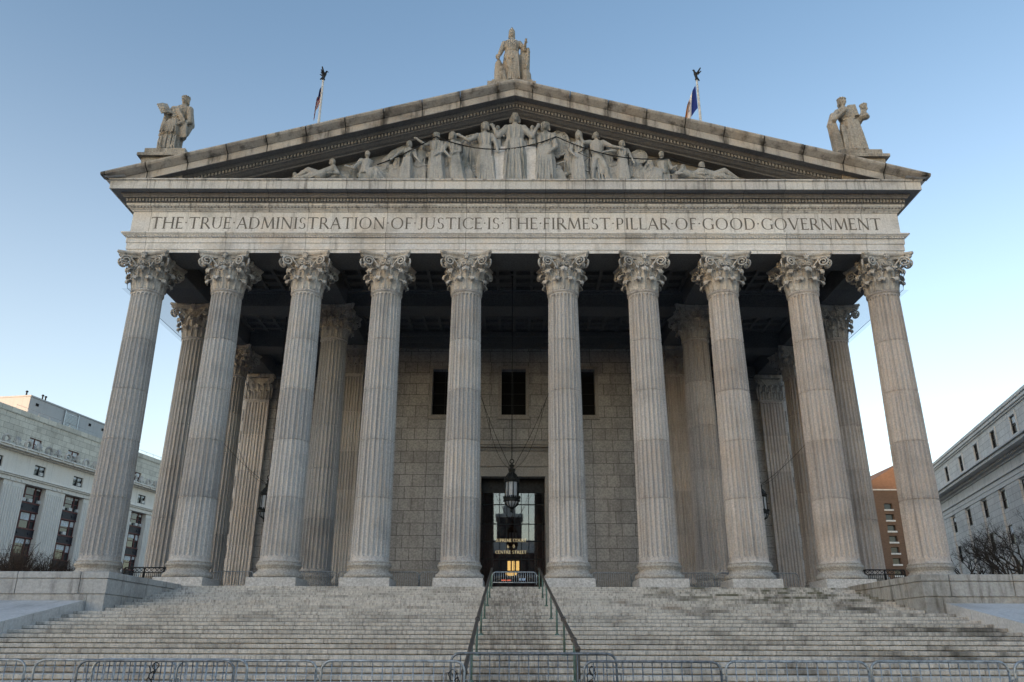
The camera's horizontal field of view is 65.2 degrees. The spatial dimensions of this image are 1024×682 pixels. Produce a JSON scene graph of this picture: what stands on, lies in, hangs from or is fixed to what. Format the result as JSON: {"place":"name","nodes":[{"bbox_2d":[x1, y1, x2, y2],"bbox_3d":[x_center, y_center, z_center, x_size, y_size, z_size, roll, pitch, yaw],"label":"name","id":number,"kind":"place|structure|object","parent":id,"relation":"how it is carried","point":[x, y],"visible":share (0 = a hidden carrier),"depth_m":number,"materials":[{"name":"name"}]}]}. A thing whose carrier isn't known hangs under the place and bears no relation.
{"place":"outdoors","nodes":[
{"label":"outdoors","id":0,"kind":"place"},
{"bbox_2d":[0,390,160,576],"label":"office building","id":1,"kind":"structure","parent":0,"point":[49,452],"depth_m":107.83,"materials":[{"name":"stone"}]},
{"bbox_2d":[12,537,24,553],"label":"window","id":2,"kind":"structure","parent":1,"relation":"in","point":[17,539],"depth_m":100.74,"materials":[{"name":"grey glass"}]},
{"bbox_2d":[17,511,30,528],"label":"window","id":3,"kind":"structure","parent":1,"relation":"in","point":[24,518],"depth_m":101.87,"materials":[{"name":"grey glass"}]},
{"bbox_2d":[22,538,30,554],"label":"window","id":4,"kind":"structure","parent":1,"relation":"in","point":[26,540],"depth_m":102.05,"materials":[{"name":"grey glass"}]},
{"bbox_2d":[24,486,35,502],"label":"window","id":5,"kind":"structure","parent":1,"relation":"in","point":[29,494],"depth_m":102.97,"materials":[{"name":"white glass"}]},
{"bbox_2d":[28,513,36,529],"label":"window","id":6,"kind":"structure","parent":1,"relation":"in","point":[33,516],"depth_m":103.15,"materials":[{"name":"black glass"}]},
{"bbox_2d":[28,438,40,449],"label":"window","id":7,"kind":"structure","parent":1,"relation":"in","point":[34,441],"depth_m":105.65,"materials":[{"name":"grey glass"}]},
{"bbox_2d":[33,488,41,504],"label":"window","id":8,"kind":"structure","parent":1,"relation":"in","point":[38,491],"depth_m":104.21,"materials":[{"name":"black glass"}]},
{"bbox_2d":[33,465,44,476],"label":"window","id":9,"kind":"structure","parent":1,"relation":"in","point":[38,471],"depth_m":103.95,"materials":[{"name":"black glass"}]},
{"bbox_2d":[53,543,64,559],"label":"window","id":10,"kind":"structure","parent":1,"relation":"in","point":[60,547],"depth_m":107.50,"materials":[{"name":"grey glass"}]},
{"bbox_2d":[58,519,69,535],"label":"window","id":11,"kind":"structure","parent":1,"relation":"in","point":[64,524],"depth_m":108.52,"materials":[{"name":"white glass"}]},
{"bbox_2d":[63,545,69,559],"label":"window","id":12,"kind":"structure","parent":1,"relation":"in","point":[66,551],"depth_m":108.76,"materials":[{"name":"grey glass"}]},
{"bbox_2d":[64,495,74,511],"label":"window","id":13,"kind":"structure","parent":1,"relation":"in","point":[68,504],"depth_m":109.70,"materials":[{"name":"grey glass"}]},
{"bbox_2d":[67,521,74,536],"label":"window","id":14,"kind":"structure","parent":1,"relation":"in","point":[71,526],"depth_m":109.83,"materials":[{"name":"black glass"}]},
{"bbox_2d":[67,450,77,461],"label":"window","id":15,"kind":"structure","parent":1,"relation":"in","point":[74,454],"depth_m":112.49,"materials":[{"name":"grey glass"}]},
{"bbox_2d":[72,498,78,512],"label":"window","id":16,"kind":"structure","parent":1,"relation":"in","point":[76,500],"depth_m":110.88,"materials":[{"name":"black glass"}]},
{"bbox_2d":[72,476,81,486],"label":"window","id":17,"kind":"structure","parent":1,"relation":"in","point":[77,481],"depth_m":110.72,"materials":[{"name":"black glass"}]},
{"bbox_2d":[122,555,130,568],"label":"window","id":18,"kind":"structure","parent":1,"relation":"in","point":[127,558],"depth_m":120.92,"materials":[{"name":"grey glass"}]},
{"bbox_2d":[126,533,134,547],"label":"window","id":19,"kind":"structure","parent":1,"relation":"in","point":[130,538],"depth_m":122.06,"materials":[{"name":"grey glass"}]},
{"bbox_2d":[129,556,135,569],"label":"window","id":20,"kind":"structure","parent":1,"relation":"in","point":[132,557],"depth_m":122.23,"materials":[{"name":"grey glass"}]},
{"bbox_2d":[130,512,138,525],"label":"window","id":21,"kind":"structure","parent":1,"relation":"in","point":[134,516],"depth_m":123.15,"materials":[{"name":"grey glass"}]},
{"bbox_2d":[133,534,138,548],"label":"window","id":22,"kind":"structure","parent":1,"relation":"in","point":[135,544],"depth_m":123.27,"materials":[{"name":"grey glass"}]},
{"bbox_2d":[134,472,140,481],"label":"window","id":23,"kind":"structure","parent":1,"relation":"in","point":[138,474],"depth_m":126.40,"materials":[{"name":"grey glass"}]},
{"bbox_2d":[136,514,141,526],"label":"window","id":24,"kind":"structure","parent":1,"relation":"in","point":[139,515],"depth_m":124.39,"materials":[{"name":"black glass"}]},
{"bbox_2d":[137,494,144,503],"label":"window","id":25,"kind":"structure","parent":1,"relation":"in","point":[141,498],"depth_m":124.21,"materials":[{"name":"black glass"}]},
{"bbox_2d":[0,0,1023,475],"label":"sky","id":26,"kind":"structure","parent":0,"point":[83,82],"materials":[{"name":"blue"}]},
{"bbox_2d":[871,466,908,578],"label":"brick building","id":27,"kind":"structure","parent":0,"point":[887,502],"depth_m":146.21,"materials":[{"name":"brown brick"}]},
{"bbox_2d":[884,504,893,510],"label":"window","id":28,"kind":"structure","parent":27,"relation":"in","point":[887,507],"depth_m":147.54,"materials":[{"name":"grey glass"}]},
{"bbox_2d":[886,515,895,521],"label":"window","id":29,"kind":"structure","parent":27,"relation":"in","point":[889,518],"depth_m":146.82,"materials":[{"name":"grey glass"}]},
{"bbox_2d":[887,525,897,532],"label":"window","id":30,"kind":"structure","parent":27,"relation":"in","point":[891,529],"depth_m":146.14,"materials":[{"name":"grey glass"}]},
{"bbox_2d":[889,536,898,543],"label":"window","id":31,"kind":"structure","parent":27,"relation":"in","point":[893,540],"depth_m":145.43,"materials":[{"name":"grey glass"}]},
{"bbox_2d":[891,547,900,554],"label":"window","id":32,"kind":"structure","parent":27,"relation":"in","point":[894,550],"depth_m":144.76,"materials":[{"name":"grey glass"}]},
{"bbox_2d":[893,558,902,565],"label":"window","id":33,"kind":"structure","parent":27,"relation":"in","point":[896,561],"depth_m":144.05,"materials":[{"name":"grey glass"}]},
{"bbox_2d":[933,385,1023,574],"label":"classical building","id":34,"kind":"structure","parent":0,"point":[979,471],"depth_m":81.05,"materials":[{"name":"grey stone"}]},
{"bbox_2d":[945,467,949,480],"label":"window","id":35,"kind":"structure","parent":34,"relation":"in","point":[946,469],"depth_m":95.80,"materials":[{"name":"black glass"}]},
{"bbox_2d":[953,517,957,532],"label":"window","id":36,"kind":"structure","parent":34,"relation":"in","point":[954,519],"depth_m":93.78,"materials":[{"name":"black glass"}]},
{"bbox_2d":[959,456,963,471],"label":"window","id":37,"kind":"structure","parent":34,"relation":"in","point":[960,459],"depth_m":90.21,"materials":[{"name":"black glass"}]},
{"bbox_2d":[967,509,972,525],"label":"window","id":38,"kind":"structure","parent":34,"relation":"in","point":[969,512],"depth_m":88.19,"materials":[{"name":"black glass"}]},
{"bbox_2d":[974,444,978,459],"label":"window","id":39,"kind":"structure","parent":34,"relation":"in","point":[975,446],"depth_m":84.83,"materials":[{"name":"black glass"}]},
{"bbox_2d":[983,500,989,517],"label":"window","id":40,"kind":"structure","parent":34,"relation":"in","point":[985,501],"depth_m":82.80,"materials":[{"name":"black glass"}]},
{"bbox_2d":[991,430,996,447],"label":"window","id":41,"kind":"structure","parent":34,"relation":"in","point":[992,433],"depth_m":79.49,"materials":[{"name":"black glass"}]},
{"bbox_2d":[1001,489,1008,508],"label":"window","id":42,"kind":"structure","parent":34,"relation":"in","point":[1003,493],"depth_m":77.46,"materials":[{"name":"black glass"}]},
{"bbox_2d":[1008,524,1015,543],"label":"window","id":43,"kind":"structure","parent":34,"relation":"in","point":[1010,527],"depth_m":76.35,"materials":[{"name":"grey glass"}]},
{"bbox_2d":[1010,414,1017,433],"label":"window","id":44,"kind":"structure","parent":34,"relation":"in","point":[1012,418],"depth_m":74.04,"materials":[{"name":"black glass"}]},
{"bbox_3d":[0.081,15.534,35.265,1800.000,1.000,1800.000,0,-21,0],"label":"ground","id":45,"kind":"structure","parent":0,"visible":0},
{"bbox_2d":[0,600,83,632],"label":"ramp","id":46,"kind":"structure","parent":45,"relation":"on","point":[16,614],"depth_m":25.58,"materials":[{"name":"grey stone"}]},
{"bbox_2d":[0,571,180,610],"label":"stair wall","id":47,"kind":"structure","parent":45,"relation":"on","point":[97,591],"depth_m":27.74,"materials":[{"name":"stone"}]},
{"bbox_2d":[0,586,1023,681],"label":"steps","id":48,"kind":"structure","parent":45,"relation":"on","point":[319,626],"depth_m":23.25,"materials":[{"name":"stone"}]},
{"bbox_2d":[461,567,492,681],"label":"stair handrail","id":49,"kind":"object","parent":48,"relation":"on","point":[484,601],"visible":0.81,"depth_m":20.24,"materials":[{"name":"green metal"}]},
{"bbox_2d":[492,571,537,584],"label":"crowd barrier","id":50,"kind":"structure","parent":48,"relation":"on","point":[503,572],"depth_m":34.35,"materials":[{"name":"metal"}]},
{"bbox_2d":[538,567,580,681],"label":"stair handrail","id":51,"kind":"object","parent":48,"relation":"on","point":[576,647],"visible":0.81,"depth_m":20.18,"materials":[{"name":"green metal"}]},
{"bbox_2d":[74,79,955,587],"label":"courthouse","id":52,"kind":"structure","parent":45,"relation":"on","point":[670,429],"depth_m":42.54,"materials":[{"name":"stone"}]},
{"bbox_2d":[123,567,166,577],"bbox_3d":[-17.497,11.995,40.059,4.060,1.300,0.060,0,-21,0],"label":"iron railing","id":53,"kind":"object","parent":52,"relation":"on","point":[144,572],"visible":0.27,"depth_m":40.20,"materials":[{"name":"black metal"}]},
{"bbox_2d":[137,95,194,177],"bbox_3d":[-18.826,-11.051,44.471,2.750,5.824,1.962,0,-21,0],"label":"statue","id":54,"kind":"object","parent":52,"relation":"on","point":[177,126],"visible":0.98,"depth_m":44.02,"materials":[{"name":"stone"}]},
{"bbox_2d":[212,571,253,585],"bbox_3d":[-13.699,11.786,39.115,2.160,1.050,0.610,0,-21,0],"label":"crowd barrier","id":55,"kind":"object","parent":52,"relation":"on","point":[232,576],"visible":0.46,"depth_m":39.21,"materials":[{"name":"metal"}]},
{"bbox_2d":[225,437,310,483],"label":"stay wires","id":56,"kind":"object","parent":52,"relation":"attached to","point":[245,464],"visible":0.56,"depth_m":48.44,"materials":[{"name":"black metal"}]},
{"bbox_2d":[257,317,287,521],"bbox_3d":[-14.851,4.541,50.358,0.940,13.550,0.929,0,-21,0],"label":"lantern","id":57,"kind":"object","parent":52,"relation":"hanging from","point":[262,504],"visible":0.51,"depth_m":48.31,"materials":[{"name":"black metal"}]},
{"bbox_2d":[299,571,336,585],"bbox_3d":[-9.609,11.795,39.104,2.140,1.050,0.610,0,-21,0],"label":"crowd barrier","id":58,"kind":"object","parent":52,"relation":"on","point":[320,577],"visible":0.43,"depth_m":39.18,"materials":[{"name":"metal"}]},
{"bbox_2d":[317,66,328,122],"bbox_3d":[-15.227,-13.851,61.279,0.723,17.179,0.656,-5,-21,14],"label":"flagpole","id":59,"kind":"object","parent":52,"relation":"on","point":[323,74],"visible":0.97,"depth_m":63.59,"materials":[{"name":"white metal"}]},
{"bbox_2d":[313,88,320,120],"bbox_3d":[-15.435,-18.813,63.296,0.358,3.312,0.296,-19,-28,41],"label":"flag","id":60,"kind":"object","parent":59,"relation":"attached to","point":[317,101],"visible":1,"depth_m":63.28,"materials":[{"name":"fabric"}]},
{"bbox_2d":[336,571,347,585],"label":"crowd barrier","id":61,"kind":"object","parent":52,"relation":"on","point":[342,575],"visible":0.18,"depth_m":39.22,"materials":[{"name":"metal"}]},
{"bbox_2d":[361,373,364,417],"bbox_3d":[-9.138,3.460,54.022,2.200,3.740,0.190,0,-21,0],"label":"window","id":62,"kind":"structure","parent":52,"relation":"in","point":[364,373],"depth_m":53.97,"materials":[{"name":"glass"}]},
{"bbox_2d":[389,571,418,585],"bbox_3d":[-5.550,11.805,39.092,2.100,1.050,0.610,0,-21,0],"label":"crowd barrier","id":63,"kind":"object","parent":52,"relation":"on","point":[403,572],"visible":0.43,"depth_m":39.20,"materials":[{"name":"metal"}]},
{"bbox_2d":[419,571,437,585],"bbox_3d":[-3.539,11.809,39.087,2.120,1.050,0.610,0,-21,0],"label":"crowd barrier","id":64,"kind":"object","parent":52,"relation":"on","point":[426,572],"visible":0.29,"depth_m":39.20,"materials":[{"name":"metal"}]},
{"bbox_2d":[427,366,448,418],"bbox_3d":[-4.558,3.560,54.243,2.200,3.740,0.690,0,-21,0],"label":"window","id":65,"kind":"structure","parent":52,"relation":"in","point":[440,387],"depth_m":54.42,"materials":[{"name":"glass"}]},
{"bbox_2d":[487,27,535,88],"bbox_3d":[-0.015,-15.712,46.204,2.720,5.449,1.850,0,-21,0],"label":"statue","id":66,"kind":"object","parent":52,"relation":"on","point":[515,65],"visible":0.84,"depth_m":45.73,"materials":[{"name":"stone"}]},
{"bbox_2d":[503,271,520,512],"bbox_3d":[0.007,2.500,44.366,0.940,13.880,0.929,0,-21,0],"label":"lantern","id":67,"kind":"object","parent":52,"relation":"hanging from","point":[511,498],"visible":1,"depth_m":42.15,"materials":[{"name":"black metal"}]},
{"bbox_2d":[497,366,529,419],"bbox_3d":[0.112,3.570,54.230,2.200,3.740,0.690,0,-21,0],"label":"window","id":68,"kind":"structure","parent":52,"relation":"in","point":[515,402],"depth_m":54.40,"materials":[{"name":"glass"}]},
{"bbox_2d":[481,393,548,468],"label":"stay wires","id":69,"kind":"object","parent":52,"relation":"attached to","point":[527,441],"visible":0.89,"depth_m":42.50,"materials":[{"name":"black metal"}]},
{"bbox_2d":[126,253,904,400],"bbox_3d":[0.162,-0.021,50.980,40.526,2.026,20.812,0,-21,0],"label":"bird netting","id":70,"kind":"object","parent":52,"relation":"attached to","point":[781,400],"visible":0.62,"depth_m":41.63,"materials":[{"name":"black"}]},
{"bbox_2d":[377,136,711,173],"bbox_3d":[1.769,-10.209,43.868,18.286,2.454,0.086,0,-21,0],"label":"net rope","id":71,"kind":"object","parent":52,"relation":"attached to","point":[589,149],"visible":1,"depth_m":43.95,"materials":[{"name":"black fabric"}]},
{"bbox_2d":[580,366,599,419],"bbox_3d":[4.782,3.581,54.217,2.200,3.740,0.690,0,-21,0],"label":"window","id":72,"kind":"structure","parent":52,"relation":"in","point":[587,378],"depth_m":54.40,"materials":[{"name":"glass"}]},
{"bbox_2d":[592,572,631,586],"bbox_3d":[4.870,11.829,39.063,2.060,1.050,0.610,0,-21,0],"label":"crowd barrier","id":73,"kind":"object","parent":52,"relation":"on","point":[613,578],"visible":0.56,"depth_m":39.14,"materials":[{"name":"metal"}]},
{"bbox_2d":[692,67,701,120],"bbox_3d":[14.843,-13.737,61.380,0.723,17.229,0.655,-5,-21,14],"label":"flagpole","id":74,"kind":"object","parent":52,"relation":"on","point":[697,89],"visible":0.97,"depth_m":63.56,"materials":[{"name":"white metal"}]},
{"bbox_2d":[685,86,697,117],"bbox_3d":[13.990,-18.326,63.019,1.296,4.432,0.341,0,-21,0],"label":"flag","id":75,"kind":"object","parent":74,"relation":"attached to","point":[692,106],"visible":0.86,"depth_m":63.14,"materials":[{"name":"fabric"}]},
{"bbox_2d":[680,572,715,586],"bbox_3d":[8.900,11.838,39.052,2.160,1.050,0.610,0,-21,0],"label":"crowd barrier","id":76,"kind":"object","parent":52,"relation":"on","point":[700,573],"visible":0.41,"depth_m":39.16,"materials":[{"name":"metal"}]},
{"bbox_2d":[715,572,728,586],"bbox_3d":[11.010,11.843,39.046,2.140,1.050,0.610,0,-21,0],"label":"crowd barrier","id":77,"kind":"object","parent":52,"relation":"on","point":[723,573],"visible":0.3,"depth_m":39.15,"materials":[{"name":"metal"}]},
{"bbox_2d":[741,317,769,519],"bbox_3d":[15.049,4.611,50.274,0.940,13.550,0.929,0,-21,0],"label":"lantern","id":78,"kind":"object","parent":52,"relation":"hanging from","point":[766,510],"visible":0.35,"depth_m":48.05,"materials":[{"name":"black metal"}]},
{"bbox_2d":[718,438,804,484],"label":"stay wires","id":79,"kind":"object","parent":52,"relation":"attached to","point":[781,468],"visible":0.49,"depth_m":48.48,"materials":[{"name":"black metal"}]},
{"bbox_2d":[773,573,800,587],"bbox_3d":[13.030,11.848,39.040,2.100,1.050,0.610,0,-21,0],"label":"crowd barrier","id":80,"kind":"object","parent":52,"relation":"on","point":[789,578],"visible":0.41,"depth_m":39.12,"materials":[{"name":"metal"}]},
{"bbox_2d":[827,96,889,178],"bbox_3d":[18.894,-10.937,44.361,2.850,5.772,1.950,0,-21,0],"label":"statue","id":81,"kind":"object","parent":52,"relation":"on","point":[848,137],"visible":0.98,"depth_m":43.92,"materials":[{"name":"stone"}]},
{"bbox_2d":[863,569,905,579],"bbox_3d":[17.703,12.077,39.960,4.060,1.300,0.060,0,-21,0],"label":"iron railing","id":82,"kind":"object","parent":52,"relation":"on","point":[885,574],"visible":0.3,"depth_m":40.10,"materials":[{"name":"black metal"}]},
{"bbox_2d":[848,574,1023,613],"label":"stair wall","id":83,"kind":"structure","parent":45,"relation":"on","point":[931,593],"depth_m":27.66,"materials":[{"name":"stone"}]},
{"bbox_2d":[946,603,1023,636],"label":"ramp","id":84,"kind":"structure","parent":45,"relation":"on","point":[1010,616],"depth_m":25.61,"materials":[{"name":"grey stone"}]},
{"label":"pavement","id":85,"kind":"structure","parent":0,"visible":0},
{"bbox_2d":[0,659,27,681],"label":"crowd barrier","id":86,"kind":"object","parent":85,"relation":"on","point":[24,668],"visible":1,"depth_m":13.25,"materials":[{"name":"metal"}]},
{"bbox_2d":[27,659,178,681],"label":"crowd barrier","id":87,"kind":"object","parent":85,"relation":"on","point":[35,666],"visible":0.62,"depth_m":13.35,"materials":[{"name":"metal"}]},
{"bbox_2d":[70,659,237,681],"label":"crowd barrier","id":88,"kind":"object","parent":85,"relation":"on","point":[148,660],"visible":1,"depth_m":12.88,"materials":[{"name":"metal"}]},
{"bbox_2d":[146,662,158,681],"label":"tie cable","id":89,"kind":"object","parent":88,"relation":"attached to","point":[153,672],"visible":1,"depth_m":12.80,"materials":[{"name":"black metal"}]},
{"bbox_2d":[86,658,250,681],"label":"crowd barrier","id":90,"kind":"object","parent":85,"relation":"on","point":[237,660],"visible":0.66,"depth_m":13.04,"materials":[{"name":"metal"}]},
{"bbox_2d":[171,659,317,681],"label":"crowd barrier","id":91,"kind":"object","parent":85,"relation":"on","point":[257,661],"visible":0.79,"depth_m":13.32,"materials":[{"name":"metal"}]},
{"bbox_2d":[316,659,468,681],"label":"crowd barrier","id":92,"kind":"object","parent":85,"relation":"on","point":[393,661],"visible":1,"depth_m":13.21,"materials":[{"name":"metal"}]},
{"bbox_2d":[445,652,621,681],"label":"crowd barrier","id":93,"kind":"object","parent":85,"relation":"on","point":[533,653],"visible":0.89,"depth_m":13.53,"materials":[{"name":"metal"}]},
{"bbox_2d":[448,669,459,681],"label":"tie cable","id":94,"kind":"object","parent":93,"relation":"attached to","point":[457,677],"visible":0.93,"depth_m":13.27,"materials":[{"name":"black metal"}]},
{"bbox_2d":[579,660,726,681],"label":"crowd barrier","id":95,"kind":"object","parent":85,"relation":"on","point":[652,662],"visible":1,"depth_m":13.19,"materials":[{"name":"metal"}]},
{"bbox_2d":[586,666,595,681],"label":"tie cable","id":96,"kind":"object","parent":95,"relation":"attached to","point":[591,680],"visible":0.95,"depth_m":13.27,"materials":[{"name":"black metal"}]},
{"bbox_2d":[723,660,874,681],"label":"crowd barrier","id":97,"kind":"object","parent":85,"relation":"on","point":[786,662],"visible":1,"depth_m":13.24,"materials":[{"name":"metal"}]},
{"bbox_2d":[868,660,1014,681],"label":"crowd barrier","id":98,"kind":"object","parent":85,"relation":"on","point":[938,662],"visible":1,"depth_m":13.26,"materials":[{"name":"metal"}]},
{"bbox_2d":[1012,660,1023,681],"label":"crowd barrier","id":99,"kind":"object","parent":85,"relation":"on","point":[1015,667],"visible":1,"depth_m":13.26,"materials":[{"name":"metal"}]},
{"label":"terrace","id":100,"kind":"structure","parent":0,"visible":0},
{"bbox_2d":[0,540,30,567],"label":"bare shrub","id":101,"kind":"object","parent":100,"relation":"on","point":[9,555],"visible":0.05,"depth_m":38.21,"materials":[{"name":"brown plant"}]},
{"bbox_2d":[0,538,51,570],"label":"bare shrub","id":102,"kind":"object","parent":100,"relation":"on","point":[17,564],"visible":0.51,"depth_m":36.81,"materials":[{"name":"brown plant"}]},
{"bbox_2d":[29,550,73,570],"bbox_3d":[-21.927,10.756,37.691,2.947,1.966,2.154,0,-21,0],"label":"bare shrub","id":103,"kind":"object","parent":100,"relation":"on","point":[51,567],"visible":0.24,"depth_m":37.71,"materials":[{"name":"brown plant"}]},
{"bbox_2d":[54,558,74,570],"bbox_3d":[-20.829,11.056,38.058,2.467,1.675,2.141,0,-21,0],"label":"bare shrub","id":104,"kind":"object","parent":100,"relation":"on","point":[69,567],"visible":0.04,"depth_m":37.91,"materials":[{"name":"brown plant"}]},
{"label":"terrace","id":105,"kind":"structure","parent":0,"visible":0},
{"bbox_2d":[951,539,1007,573],"bbox_3d":[21.654,10.835,38.264,3.368,2.671,2.749,-8,-22,21],"label":"bare tree","id":106,"kind":"object","parent":105,"relation":"on","point":[991,569],"visible":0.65,"depth_m":38.19,"materials":[{"name":"brown plant"}]},
{"bbox_2d":[956,516,1023,573],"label":"bare tree","id":107,"kind":"object","parent":105,"relation":"on","point":[980,540],"visible":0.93,"depth_m":37.99,"materials":[{"name":"brown plant"}]},
{"bbox_2d":[963,509,1023,573],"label":"bare tree","id":108,"kind":"object","parent":105,"relation":"on","point":[1006,543],"visible":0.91,"depth_m":38.19,"materials":[{"name":"brown plant"}]}
]}

